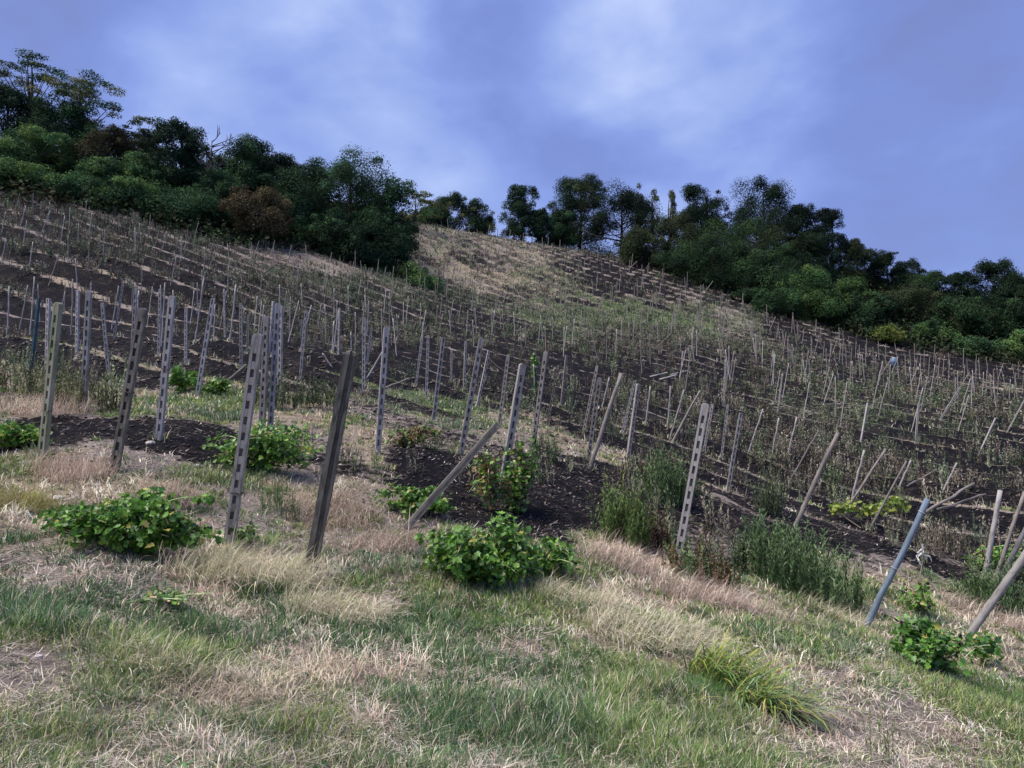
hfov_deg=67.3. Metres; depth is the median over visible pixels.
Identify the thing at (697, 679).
grass tussock
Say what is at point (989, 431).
row stake
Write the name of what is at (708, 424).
slotted post
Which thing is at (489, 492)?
climbing vine
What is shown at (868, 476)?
wooden pole
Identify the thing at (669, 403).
vineyard stake
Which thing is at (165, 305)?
wire
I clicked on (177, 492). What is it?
grass tussock
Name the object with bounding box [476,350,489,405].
slotted post
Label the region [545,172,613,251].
tree
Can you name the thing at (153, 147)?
tree
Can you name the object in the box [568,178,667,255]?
tree
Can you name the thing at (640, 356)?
row stake
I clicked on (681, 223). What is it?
tree
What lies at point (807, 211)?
tree
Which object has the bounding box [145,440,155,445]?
stone
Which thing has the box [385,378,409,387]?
fallen pole
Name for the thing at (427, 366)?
slotted post
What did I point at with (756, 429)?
vineyard stake
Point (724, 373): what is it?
row stake
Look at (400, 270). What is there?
bush
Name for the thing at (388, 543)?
grass tussock
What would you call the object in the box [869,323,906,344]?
bush
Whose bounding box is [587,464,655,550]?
tall weed
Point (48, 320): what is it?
slotted post
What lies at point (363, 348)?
slotted post
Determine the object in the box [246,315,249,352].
slotted post
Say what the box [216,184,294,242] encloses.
tree
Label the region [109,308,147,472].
slotted post
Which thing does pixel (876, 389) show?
row stake
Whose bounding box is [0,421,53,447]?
vine bush
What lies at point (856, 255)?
tree
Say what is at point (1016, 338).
bush
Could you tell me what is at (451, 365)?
slotted post
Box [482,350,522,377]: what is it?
wire
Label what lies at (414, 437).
scorched vine
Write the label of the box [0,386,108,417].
grass tussock
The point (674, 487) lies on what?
tall weed
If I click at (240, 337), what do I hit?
slotted post
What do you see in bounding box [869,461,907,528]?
wooden pole
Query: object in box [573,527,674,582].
grass tussock
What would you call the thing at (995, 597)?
round post
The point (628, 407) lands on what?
slotted post
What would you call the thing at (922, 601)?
vine bush
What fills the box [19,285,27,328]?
row stake
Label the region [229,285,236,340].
vineyard stake
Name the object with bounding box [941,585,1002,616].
grass tussock
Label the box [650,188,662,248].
tree
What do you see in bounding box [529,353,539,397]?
climbing vine
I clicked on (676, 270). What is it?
bush
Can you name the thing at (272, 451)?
vine bush
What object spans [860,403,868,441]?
row stake
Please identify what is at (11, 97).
tree
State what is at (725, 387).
row stake
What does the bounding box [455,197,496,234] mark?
tree
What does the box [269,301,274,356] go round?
row stake
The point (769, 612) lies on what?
grass tussock
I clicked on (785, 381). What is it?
row stake
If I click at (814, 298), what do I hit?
bush
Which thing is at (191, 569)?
grass tussock
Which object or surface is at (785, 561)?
tall weed
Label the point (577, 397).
wire
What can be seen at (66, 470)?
grass tussock
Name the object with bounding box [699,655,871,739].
grass tussock
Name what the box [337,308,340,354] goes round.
row stake
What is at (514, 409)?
slotted post
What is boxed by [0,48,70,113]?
tree
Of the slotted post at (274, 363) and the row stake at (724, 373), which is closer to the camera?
the slotted post at (274, 363)
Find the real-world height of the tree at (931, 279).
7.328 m
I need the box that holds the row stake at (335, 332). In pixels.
[333,315,337,350]
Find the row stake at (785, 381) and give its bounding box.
[782,363,788,397]
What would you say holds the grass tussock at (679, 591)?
on the hillside
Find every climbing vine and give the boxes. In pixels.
[465,447,517,512]
[493,438,538,513]
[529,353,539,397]
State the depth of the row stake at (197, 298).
44.49 m
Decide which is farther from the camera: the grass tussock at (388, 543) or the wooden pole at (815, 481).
the wooden pole at (815, 481)
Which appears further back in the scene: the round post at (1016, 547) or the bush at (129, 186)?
the bush at (129, 186)
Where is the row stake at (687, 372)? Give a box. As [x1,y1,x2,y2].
[685,353,690,390]
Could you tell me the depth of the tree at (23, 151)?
75.99 m
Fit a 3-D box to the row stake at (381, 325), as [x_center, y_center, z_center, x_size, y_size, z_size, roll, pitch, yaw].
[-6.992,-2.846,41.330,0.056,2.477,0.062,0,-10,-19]
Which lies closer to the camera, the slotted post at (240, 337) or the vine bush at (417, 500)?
the vine bush at (417, 500)
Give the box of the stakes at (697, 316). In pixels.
[14,193,1023,397]
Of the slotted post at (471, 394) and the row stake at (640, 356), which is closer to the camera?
the slotted post at (471, 394)
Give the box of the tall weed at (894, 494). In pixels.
[876,487,908,514]
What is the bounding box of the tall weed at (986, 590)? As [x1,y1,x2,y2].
[949,546,1023,612]
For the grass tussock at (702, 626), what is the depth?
6.90 m
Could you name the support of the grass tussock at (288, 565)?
on the hillside
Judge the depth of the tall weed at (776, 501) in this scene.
15.90 m
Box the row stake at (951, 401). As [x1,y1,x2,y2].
[939,386,961,419]
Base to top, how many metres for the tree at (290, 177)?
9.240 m
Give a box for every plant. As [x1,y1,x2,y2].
[126,582,206,609]
[159,365,197,392]
[201,377,234,393]
[230,521,259,544]
[893,622,960,637]
[976,630,999,664]
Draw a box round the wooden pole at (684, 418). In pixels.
[671,390,700,442]
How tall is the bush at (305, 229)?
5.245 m
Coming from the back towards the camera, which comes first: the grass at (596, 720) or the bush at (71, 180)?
the bush at (71, 180)
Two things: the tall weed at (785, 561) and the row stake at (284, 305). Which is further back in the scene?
the row stake at (284, 305)
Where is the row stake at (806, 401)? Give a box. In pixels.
[802,382,809,423]
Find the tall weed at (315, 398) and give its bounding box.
[297,366,336,412]
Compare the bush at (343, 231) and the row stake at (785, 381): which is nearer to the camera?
the row stake at (785, 381)
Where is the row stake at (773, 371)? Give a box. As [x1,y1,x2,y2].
[773,354,773,388]
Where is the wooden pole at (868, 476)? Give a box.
[850,449,885,502]
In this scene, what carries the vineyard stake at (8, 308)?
on the hillside
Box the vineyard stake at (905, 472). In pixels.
[898,460,911,490]
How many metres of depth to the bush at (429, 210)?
120.58 m
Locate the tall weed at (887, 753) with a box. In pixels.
[858,681,903,767]
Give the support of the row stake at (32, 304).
on the hillside
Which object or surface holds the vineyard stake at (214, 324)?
on the hillside
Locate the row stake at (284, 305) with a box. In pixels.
[283,291,286,321]
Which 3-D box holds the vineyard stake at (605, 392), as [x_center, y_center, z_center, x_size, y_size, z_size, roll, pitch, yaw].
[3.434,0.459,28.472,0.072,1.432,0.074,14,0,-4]
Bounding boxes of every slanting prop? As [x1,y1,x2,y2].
[366,352,381,378]
[907,469,936,486]
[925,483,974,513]
[937,493,985,509]
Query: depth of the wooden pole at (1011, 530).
14.56 m
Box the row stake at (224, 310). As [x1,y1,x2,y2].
[223,289,225,336]
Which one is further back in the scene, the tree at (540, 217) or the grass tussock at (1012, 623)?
the tree at (540, 217)
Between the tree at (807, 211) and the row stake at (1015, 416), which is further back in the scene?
the tree at (807, 211)
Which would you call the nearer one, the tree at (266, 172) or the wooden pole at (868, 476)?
the wooden pole at (868, 476)
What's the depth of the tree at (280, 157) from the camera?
87.16 m
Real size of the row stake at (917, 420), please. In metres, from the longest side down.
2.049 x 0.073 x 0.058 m
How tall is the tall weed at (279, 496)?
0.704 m
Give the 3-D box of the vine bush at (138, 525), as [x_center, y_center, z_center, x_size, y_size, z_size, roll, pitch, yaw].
[-3.254,1.248,6.986,1.402,0.617,1.100,0,-5,0]
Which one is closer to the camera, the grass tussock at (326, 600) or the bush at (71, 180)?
the grass tussock at (326, 600)
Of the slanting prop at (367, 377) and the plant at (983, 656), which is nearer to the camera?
the plant at (983, 656)
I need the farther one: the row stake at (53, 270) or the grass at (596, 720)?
the row stake at (53, 270)
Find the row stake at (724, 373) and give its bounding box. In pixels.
[724,359,725,387]
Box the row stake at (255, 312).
[254,296,257,327]
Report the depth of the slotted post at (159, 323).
22.81 m
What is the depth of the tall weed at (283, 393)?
15.69 m
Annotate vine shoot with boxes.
[828,496,911,527]
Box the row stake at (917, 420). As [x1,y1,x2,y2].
[914,404,919,443]
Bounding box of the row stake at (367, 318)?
[366,301,368,335]
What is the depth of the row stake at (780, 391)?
37.25 m
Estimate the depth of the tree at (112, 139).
78.32 m
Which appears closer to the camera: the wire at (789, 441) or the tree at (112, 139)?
the wire at (789, 441)
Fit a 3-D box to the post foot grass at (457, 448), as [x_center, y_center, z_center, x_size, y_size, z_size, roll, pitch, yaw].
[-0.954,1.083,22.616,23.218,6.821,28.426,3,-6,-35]
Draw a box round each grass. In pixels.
[0,334,1023,767]
[0,343,1023,767]
[5,334,1002,643]
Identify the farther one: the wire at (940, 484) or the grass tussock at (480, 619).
the wire at (940, 484)
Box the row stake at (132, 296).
[131,280,132,311]
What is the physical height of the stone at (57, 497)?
0.067 m
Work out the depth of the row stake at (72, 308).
27.09 m
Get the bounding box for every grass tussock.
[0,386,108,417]
[0,473,76,513]
[21,441,128,484]
[93,629,205,681]
[110,463,216,509]
[142,608,230,635]
[146,539,266,587]
[148,648,284,711]
[188,525,348,595]
[267,564,420,630]
[278,480,388,529]
[333,504,437,553]
[424,606,528,639]
[521,567,639,614]
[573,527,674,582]
[574,594,717,657]
[637,668,746,709]
[640,559,761,614]
[650,605,749,653]
[682,621,813,695]
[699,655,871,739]
[715,586,820,625]
[751,681,853,743]
[795,584,882,630]
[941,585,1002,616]
[943,670,1023,705]
[976,606,1023,633]
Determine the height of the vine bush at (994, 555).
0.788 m
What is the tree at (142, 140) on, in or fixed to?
on the hillside
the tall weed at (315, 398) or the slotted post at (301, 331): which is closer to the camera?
the tall weed at (315, 398)
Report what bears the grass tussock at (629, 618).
on the hillside
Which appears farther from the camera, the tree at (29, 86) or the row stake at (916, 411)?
the tree at (29, 86)
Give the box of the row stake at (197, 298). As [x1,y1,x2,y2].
[197,283,197,313]
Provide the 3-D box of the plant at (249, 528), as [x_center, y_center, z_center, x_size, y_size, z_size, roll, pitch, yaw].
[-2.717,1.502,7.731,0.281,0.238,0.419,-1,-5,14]
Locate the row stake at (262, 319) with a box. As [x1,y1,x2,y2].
[260,305,264,333]
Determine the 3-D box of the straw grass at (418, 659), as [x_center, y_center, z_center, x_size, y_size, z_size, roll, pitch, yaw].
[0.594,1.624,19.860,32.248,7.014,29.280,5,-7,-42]
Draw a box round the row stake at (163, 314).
[161,283,165,345]
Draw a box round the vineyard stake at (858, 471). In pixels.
[851,450,864,497]
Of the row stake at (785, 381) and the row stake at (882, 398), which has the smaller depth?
the row stake at (882, 398)
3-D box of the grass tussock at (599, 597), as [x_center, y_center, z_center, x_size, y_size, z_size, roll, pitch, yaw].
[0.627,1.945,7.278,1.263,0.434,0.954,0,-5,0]
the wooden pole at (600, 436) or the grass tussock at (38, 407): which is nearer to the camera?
the grass tussock at (38, 407)
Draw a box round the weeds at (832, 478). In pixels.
[0,182,1023,589]
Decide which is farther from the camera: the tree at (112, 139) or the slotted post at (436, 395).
the tree at (112, 139)
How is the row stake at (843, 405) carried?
on the hillside
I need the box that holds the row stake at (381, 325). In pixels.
[381,309,382,342]
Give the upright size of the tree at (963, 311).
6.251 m
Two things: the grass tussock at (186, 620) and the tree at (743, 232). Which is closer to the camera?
the grass tussock at (186, 620)
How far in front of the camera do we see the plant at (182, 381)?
16.75 m
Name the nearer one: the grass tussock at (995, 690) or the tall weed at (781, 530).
the grass tussock at (995, 690)
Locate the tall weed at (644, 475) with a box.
[621,453,711,501]
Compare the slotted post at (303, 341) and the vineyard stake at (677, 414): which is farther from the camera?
the vineyard stake at (677, 414)
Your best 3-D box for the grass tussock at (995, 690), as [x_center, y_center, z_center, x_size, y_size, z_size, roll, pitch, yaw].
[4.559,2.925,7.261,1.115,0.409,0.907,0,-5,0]
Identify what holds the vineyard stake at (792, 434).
on the hillside
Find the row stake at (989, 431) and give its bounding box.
[978,418,996,453]
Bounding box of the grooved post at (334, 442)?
[304,350,357,574]
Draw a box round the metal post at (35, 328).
[27,298,40,384]
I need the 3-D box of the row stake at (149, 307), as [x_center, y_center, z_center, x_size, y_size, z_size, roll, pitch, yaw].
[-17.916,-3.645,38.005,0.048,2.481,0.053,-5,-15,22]
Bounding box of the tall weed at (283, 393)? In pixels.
[255,362,304,410]
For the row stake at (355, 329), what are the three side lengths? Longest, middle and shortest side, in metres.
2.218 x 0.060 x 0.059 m
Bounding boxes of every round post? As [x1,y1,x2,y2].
[961,550,1023,643]
[982,490,1002,576]
[1001,528,1023,577]
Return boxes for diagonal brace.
[403,422,500,529]
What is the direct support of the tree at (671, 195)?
on the hillside
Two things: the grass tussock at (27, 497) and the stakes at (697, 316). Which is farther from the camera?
the stakes at (697, 316)
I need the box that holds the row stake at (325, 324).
[324,304,326,343]
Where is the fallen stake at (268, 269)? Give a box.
[257,262,278,277]
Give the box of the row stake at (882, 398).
[878,382,887,415]
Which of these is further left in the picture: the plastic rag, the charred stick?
the charred stick
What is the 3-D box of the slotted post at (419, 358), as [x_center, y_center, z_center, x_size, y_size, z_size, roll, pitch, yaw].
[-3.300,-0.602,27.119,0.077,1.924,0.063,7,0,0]
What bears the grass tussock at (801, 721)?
on the hillside
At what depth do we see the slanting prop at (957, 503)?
10.44 m
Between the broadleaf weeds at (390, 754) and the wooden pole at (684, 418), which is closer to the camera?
the broadleaf weeds at (390, 754)
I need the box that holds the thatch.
[0,345,1023,767]
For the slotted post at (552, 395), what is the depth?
23.51 m
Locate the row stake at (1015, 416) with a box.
[1006,400,1023,432]
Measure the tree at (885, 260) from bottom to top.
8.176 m
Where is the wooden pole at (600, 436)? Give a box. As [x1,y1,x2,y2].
[588,373,622,469]
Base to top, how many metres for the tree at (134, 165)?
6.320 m
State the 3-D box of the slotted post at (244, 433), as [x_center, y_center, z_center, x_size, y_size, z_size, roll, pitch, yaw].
[-2.668,0.742,7.628,0.169,2.510,0.113,8,0,-3]
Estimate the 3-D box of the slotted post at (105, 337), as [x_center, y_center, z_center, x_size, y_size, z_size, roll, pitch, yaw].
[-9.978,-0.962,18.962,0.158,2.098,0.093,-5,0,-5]
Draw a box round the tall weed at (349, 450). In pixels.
[338,430,384,473]
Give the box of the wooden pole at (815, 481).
[790,433,839,532]
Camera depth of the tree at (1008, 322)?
96.53 m
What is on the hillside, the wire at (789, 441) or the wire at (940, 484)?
the wire at (940, 484)
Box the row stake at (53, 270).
[48,254,58,285]
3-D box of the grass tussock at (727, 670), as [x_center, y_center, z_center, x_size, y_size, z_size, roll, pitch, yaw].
[1.779,2.128,5.770,1.061,0.520,0.886,5,-7,-44]
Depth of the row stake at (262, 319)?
37.86 m
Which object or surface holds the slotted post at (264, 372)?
on the hillside
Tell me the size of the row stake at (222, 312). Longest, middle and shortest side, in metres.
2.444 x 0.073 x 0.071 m
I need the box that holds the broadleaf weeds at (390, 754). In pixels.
[0,472,1021,767]
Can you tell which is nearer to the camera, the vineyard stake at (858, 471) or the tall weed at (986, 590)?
the tall weed at (986, 590)
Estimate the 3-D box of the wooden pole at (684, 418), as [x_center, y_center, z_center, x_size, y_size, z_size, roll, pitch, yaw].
[5.495,1.192,24.641,0.090,2.244,0.090,28,0,32]
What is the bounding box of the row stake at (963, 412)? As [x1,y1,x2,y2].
[958,395,968,430]
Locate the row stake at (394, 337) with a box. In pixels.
[392,318,396,355]
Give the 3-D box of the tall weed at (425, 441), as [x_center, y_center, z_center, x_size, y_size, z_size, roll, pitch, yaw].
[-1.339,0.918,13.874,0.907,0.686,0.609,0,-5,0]
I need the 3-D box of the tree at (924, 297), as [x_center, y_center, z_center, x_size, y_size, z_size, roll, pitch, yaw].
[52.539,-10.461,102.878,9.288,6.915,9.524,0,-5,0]
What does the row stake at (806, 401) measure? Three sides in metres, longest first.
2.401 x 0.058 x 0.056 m
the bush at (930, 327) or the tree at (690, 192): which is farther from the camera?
the tree at (690, 192)
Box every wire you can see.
[137,298,208,308]
[389,340,439,352]
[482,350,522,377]
[546,384,606,400]
[678,409,817,448]
[741,422,837,443]
[885,451,995,495]
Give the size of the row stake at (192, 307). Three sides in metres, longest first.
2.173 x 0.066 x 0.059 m
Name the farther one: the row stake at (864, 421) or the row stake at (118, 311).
the row stake at (864, 421)
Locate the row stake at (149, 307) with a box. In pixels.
[147,286,152,327]
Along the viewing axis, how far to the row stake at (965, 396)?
42.87 m
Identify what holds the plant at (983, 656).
on the hillside
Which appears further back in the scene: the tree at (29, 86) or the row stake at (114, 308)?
the tree at (29, 86)
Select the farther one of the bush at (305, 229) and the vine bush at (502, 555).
the bush at (305, 229)
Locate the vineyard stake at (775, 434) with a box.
[772,418,779,452]
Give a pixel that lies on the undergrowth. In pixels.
(284, 241)
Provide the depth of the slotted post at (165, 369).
10.94 m
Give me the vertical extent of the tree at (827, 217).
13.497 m
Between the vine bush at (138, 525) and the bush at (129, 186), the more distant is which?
the bush at (129, 186)
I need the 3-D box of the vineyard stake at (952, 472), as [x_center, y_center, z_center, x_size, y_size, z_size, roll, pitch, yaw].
[12.877,2.981,22.811,0.080,1.437,0.083,26,0,13]
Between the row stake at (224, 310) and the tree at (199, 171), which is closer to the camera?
the row stake at (224, 310)
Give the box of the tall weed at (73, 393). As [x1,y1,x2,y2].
[43,360,121,412]
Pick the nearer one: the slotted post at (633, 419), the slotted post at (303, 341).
the slotted post at (633, 419)
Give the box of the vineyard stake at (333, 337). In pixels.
[331,321,334,351]
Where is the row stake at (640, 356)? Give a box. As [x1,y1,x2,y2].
[640,340,641,372]
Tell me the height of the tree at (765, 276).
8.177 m
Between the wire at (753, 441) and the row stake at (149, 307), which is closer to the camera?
the wire at (753, 441)
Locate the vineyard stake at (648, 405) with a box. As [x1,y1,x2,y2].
[645,386,650,423]
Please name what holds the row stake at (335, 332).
on the hillside
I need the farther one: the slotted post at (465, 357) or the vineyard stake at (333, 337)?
the vineyard stake at (333, 337)
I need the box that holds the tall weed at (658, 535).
[597,504,687,556]
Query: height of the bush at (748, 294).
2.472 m
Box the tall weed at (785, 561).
[729,508,867,617]
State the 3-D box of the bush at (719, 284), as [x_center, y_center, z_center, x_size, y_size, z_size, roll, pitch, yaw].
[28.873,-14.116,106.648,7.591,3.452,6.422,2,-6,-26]
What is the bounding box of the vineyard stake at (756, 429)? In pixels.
[748,409,763,451]
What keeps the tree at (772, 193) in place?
on the hillside
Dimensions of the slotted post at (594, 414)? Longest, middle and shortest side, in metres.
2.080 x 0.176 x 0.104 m
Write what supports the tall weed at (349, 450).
on the hillside
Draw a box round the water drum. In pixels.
[890,357,897,365]
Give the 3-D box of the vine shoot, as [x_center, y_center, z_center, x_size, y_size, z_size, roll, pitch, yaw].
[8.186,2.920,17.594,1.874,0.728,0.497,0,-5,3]
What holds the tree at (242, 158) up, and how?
on the hillside
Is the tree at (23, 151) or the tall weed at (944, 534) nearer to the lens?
the tall weed at (944, 534)
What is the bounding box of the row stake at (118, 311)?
[113,282,124,338]
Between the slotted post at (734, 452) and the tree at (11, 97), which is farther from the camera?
the tree at (11, 97)
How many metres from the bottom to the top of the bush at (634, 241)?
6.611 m
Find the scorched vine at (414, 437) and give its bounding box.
[384,423,440,446]
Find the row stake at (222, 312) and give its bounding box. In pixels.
[219,291,226,329]
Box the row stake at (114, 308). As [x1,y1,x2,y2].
[111,286,118,329]
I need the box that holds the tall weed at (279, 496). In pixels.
[252,461,300,519]
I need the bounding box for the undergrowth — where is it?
[0,147,1023,364]
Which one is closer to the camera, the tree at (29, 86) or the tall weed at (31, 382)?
the tall weed at (31, 382)
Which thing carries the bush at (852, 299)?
on the hillside
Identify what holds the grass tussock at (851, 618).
on the hillside
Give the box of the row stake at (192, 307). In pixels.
[190,292,193,324]
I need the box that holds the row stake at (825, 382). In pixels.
[822,367,829,398]
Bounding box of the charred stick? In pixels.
[227,364,247,382]
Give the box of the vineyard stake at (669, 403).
[667,386,670,423]
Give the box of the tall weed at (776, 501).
[747,472,791,516]
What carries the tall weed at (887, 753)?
on the hillside
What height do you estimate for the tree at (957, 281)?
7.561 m
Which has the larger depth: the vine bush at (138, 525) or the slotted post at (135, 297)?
the slotted post at (135, 297)
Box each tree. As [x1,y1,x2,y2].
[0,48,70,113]
[0,76,39,149]
[0,122,82,175]
[15,92,111,171]
[34,69,126,141]
[64,123,138,179]
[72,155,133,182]
[113,128,166,157]
[119,150,187,197]
[120,115,164,161]
[138,116,207,197]
[172,141,240,189]
[186,166,245,224]
[194,126,233,192]
[200,133,280,196]
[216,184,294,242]
[237,155,294,195]
[248,151,309,206]
[258,159,346,235]
[277,144,417,222]
[348,186,419,265]
[399,190,442,227]
[422,190,476,228]
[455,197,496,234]
[497,183,544,241]
[527,207,553,245]
[543,206,582,248]
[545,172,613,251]
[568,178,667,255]
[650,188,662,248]
[667,189,678,247]
[675,182,732,257]
[709,174,814,267]
[738,248,833,291]
[779,231,850,293]
[780,203,824,272]
[804,207,850,281]
[840,238,884,291]
[865,249,907,292]
[874,281,944,324]
[888,257,929,289]
[906,269,955,302]
[926,294,1000,338]
[938,271,983,310]
[955,256,1023,306]
[969,296,1023,342]
[988,271,1023,316]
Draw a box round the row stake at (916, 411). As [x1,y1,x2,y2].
[911,388,922,431]
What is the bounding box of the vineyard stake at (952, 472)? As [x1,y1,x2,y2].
[938,462,957,499]
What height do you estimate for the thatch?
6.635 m
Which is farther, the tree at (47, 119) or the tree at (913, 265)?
the tree at (913, 265)
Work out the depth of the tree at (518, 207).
126.30 m
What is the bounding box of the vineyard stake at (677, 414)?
[670,390,684,437]
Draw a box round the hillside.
[0,185,1023,767]
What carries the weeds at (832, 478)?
on the hillside
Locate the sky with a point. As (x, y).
(905, 118)
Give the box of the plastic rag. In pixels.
[916,544,931,577]
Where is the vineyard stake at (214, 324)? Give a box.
[213,304,215,340]
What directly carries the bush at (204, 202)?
on the hillside
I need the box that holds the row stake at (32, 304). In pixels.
[30,277,34,334]
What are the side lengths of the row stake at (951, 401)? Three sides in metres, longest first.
2.414 x 0.080 x 0.064 m
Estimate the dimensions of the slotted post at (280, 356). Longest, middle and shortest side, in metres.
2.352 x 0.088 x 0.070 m
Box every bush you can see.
[0,155,55,190]
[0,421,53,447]
[32,499,128,532]
[38,170,104,200]
[49,486,225,555]
[80,175,161,215]
[148,185,233,231]
[201,418,323,474]
[286,207,352,253]
[308,211,389,264]
[349,205,412,270]
[368,482,456,518]
[379,259,428,278]
[407,270,446,291]
[411,507,551,593]
[412,205,453,224]
[518,536,586,578]
[606,227,670,266]
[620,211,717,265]
[654,233,761,284]
[657,259,702,273]
[690,271,741,290]
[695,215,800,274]
[726,287,768,303]
[750,286,806,317]
[775,264,850,321]
[819,275,877,328]
[862,291,908,323]
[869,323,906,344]
[889,613,1004,676]
[897,579,938,613]
[905,316,963,344]
[945,335,1009,356]
[962,538,1023,576]
[1001,328,1023,359]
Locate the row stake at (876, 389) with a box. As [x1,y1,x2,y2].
[872,371,880,407]
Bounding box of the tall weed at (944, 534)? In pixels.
[922,510,971,554]
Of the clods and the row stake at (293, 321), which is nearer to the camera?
the clods
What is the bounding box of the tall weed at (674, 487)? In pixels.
[630,440,703,508]
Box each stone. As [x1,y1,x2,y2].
[53,495,62,500]
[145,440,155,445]
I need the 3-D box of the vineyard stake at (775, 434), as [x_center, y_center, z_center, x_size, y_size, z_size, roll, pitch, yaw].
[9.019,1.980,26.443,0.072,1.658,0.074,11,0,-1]
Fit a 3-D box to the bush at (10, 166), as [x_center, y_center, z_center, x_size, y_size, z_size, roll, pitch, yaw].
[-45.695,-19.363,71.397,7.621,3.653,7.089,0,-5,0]
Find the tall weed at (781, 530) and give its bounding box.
[770,517,799,546]
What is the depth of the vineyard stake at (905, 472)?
23.76 m
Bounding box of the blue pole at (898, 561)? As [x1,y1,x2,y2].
[864,498,930,627]
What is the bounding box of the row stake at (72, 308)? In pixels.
[70,279,73,334]
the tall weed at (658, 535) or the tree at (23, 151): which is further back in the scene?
the tree at (23, 151)
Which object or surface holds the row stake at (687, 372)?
on the hillside
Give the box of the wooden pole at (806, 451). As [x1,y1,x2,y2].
[789,430,819,481]
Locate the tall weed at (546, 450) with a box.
[532,427,561,464]
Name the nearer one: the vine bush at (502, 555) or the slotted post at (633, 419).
the vine bush at (502, 555)
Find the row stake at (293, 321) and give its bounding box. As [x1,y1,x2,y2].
[288,300,298,341]
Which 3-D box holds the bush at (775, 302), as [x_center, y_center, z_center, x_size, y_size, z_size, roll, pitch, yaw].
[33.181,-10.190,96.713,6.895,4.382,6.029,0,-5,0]
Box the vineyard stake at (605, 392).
[601,378,609,409]
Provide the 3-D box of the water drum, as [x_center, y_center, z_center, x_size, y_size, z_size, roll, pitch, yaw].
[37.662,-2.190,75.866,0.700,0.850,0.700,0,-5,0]
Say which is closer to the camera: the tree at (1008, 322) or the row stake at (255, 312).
the row stake at (255, 312)
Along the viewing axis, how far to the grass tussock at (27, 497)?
7.57 m
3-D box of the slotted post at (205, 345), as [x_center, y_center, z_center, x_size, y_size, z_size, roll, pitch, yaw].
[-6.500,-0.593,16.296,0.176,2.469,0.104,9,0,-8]
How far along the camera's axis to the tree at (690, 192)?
131.75 m
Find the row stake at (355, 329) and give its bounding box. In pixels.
[355,312,355,347]
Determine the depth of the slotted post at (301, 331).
27.93 m
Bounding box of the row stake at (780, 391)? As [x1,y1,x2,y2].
[777,373,782,410]
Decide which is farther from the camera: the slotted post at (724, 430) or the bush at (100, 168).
the bush at (100, 168)
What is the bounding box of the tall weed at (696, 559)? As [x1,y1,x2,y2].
[661,527,742,594]
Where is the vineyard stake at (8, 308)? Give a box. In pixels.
[6,286,9,333]
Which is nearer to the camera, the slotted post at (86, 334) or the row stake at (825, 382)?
the slotted post at (86, 334)
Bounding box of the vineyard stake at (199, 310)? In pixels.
[194,278,204,341]
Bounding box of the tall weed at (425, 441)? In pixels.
[416,417,460,452]
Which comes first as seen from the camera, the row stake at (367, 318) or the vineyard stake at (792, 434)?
the vineyard stake at (792, 434)
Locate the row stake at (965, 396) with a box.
[960,379,970,412]
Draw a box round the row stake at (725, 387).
[722,369,728,405]
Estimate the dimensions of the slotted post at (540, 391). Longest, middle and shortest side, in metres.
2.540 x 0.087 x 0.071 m
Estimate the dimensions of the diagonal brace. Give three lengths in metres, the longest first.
1.850 x 0.089 x 0.085 m
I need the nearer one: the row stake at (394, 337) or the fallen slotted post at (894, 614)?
the fallen slotted post at (894, 614)
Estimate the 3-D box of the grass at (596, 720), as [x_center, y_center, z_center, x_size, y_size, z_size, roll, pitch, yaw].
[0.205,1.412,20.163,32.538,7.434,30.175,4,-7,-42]
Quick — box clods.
[0,334,1023,626]
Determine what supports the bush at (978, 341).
on the hillside
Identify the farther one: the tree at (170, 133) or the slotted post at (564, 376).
the tree at (170, 133)
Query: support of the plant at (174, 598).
on the hillside
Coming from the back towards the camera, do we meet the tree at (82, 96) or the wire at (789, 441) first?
the tree at (82, 96)
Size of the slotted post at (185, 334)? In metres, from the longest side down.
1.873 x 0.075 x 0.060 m
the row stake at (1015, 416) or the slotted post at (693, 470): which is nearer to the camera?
the slotted post at (693, 470)
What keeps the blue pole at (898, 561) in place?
on the hillside
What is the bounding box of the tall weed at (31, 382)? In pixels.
[0,350,77,395]
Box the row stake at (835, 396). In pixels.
[835,377,835,415]
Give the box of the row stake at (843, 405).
[840,382,847,427]
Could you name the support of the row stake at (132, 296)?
on the hillside
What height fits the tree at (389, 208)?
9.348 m
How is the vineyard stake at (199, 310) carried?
on the hillside
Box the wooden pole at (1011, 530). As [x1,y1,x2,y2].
[994,491,1023,577]
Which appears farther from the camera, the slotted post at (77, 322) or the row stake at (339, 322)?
the row stake at (339, 322)
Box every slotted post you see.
[37,302,62,456]
[44,298,50,372]
[75,290,79,358]
[80,291,92,411]
[100,303,110,374]
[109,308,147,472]
[130,288,138,347]
[155,295,175,440]
[157,289,161,355]
[184,308,187,363]
[195,298,214,396]
[222,333,263,547]
[239,303,242,367]
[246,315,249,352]
[258,316,269,429]
[267,303,280,430]
[277,306,283,393]
[299,310,306,379]
[300,319,302,345]
[362,317,365,391]
[366,327,372,363]
[375,327,389,453]
[415,340,422,384]
[425,335,428,398]
[432,338,444,421]
[450,349,452,380]
[458,338,483,453]
[463,341,466,388]
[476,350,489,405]
[497,363,525,505]
[498,354,509,424]
[529,351,547,452]
[547,365,558,425]
[560,355,567,405]
[582,365,598,432]
[586,377,601,460]
[621,380,635,433]
[626,384,640,458]
[675,403,708,556]
[703,404,713,451]
[720,404,728,458]
[726,413,742,491]
[878,606,910,622]
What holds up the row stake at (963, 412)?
on the hillside
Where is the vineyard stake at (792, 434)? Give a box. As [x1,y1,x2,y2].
[788,417,797,454]
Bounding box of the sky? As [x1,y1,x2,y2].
[0,0,1023,293]
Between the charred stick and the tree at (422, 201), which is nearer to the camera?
the charred stick
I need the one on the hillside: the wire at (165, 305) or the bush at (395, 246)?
the bush at (395, 246)

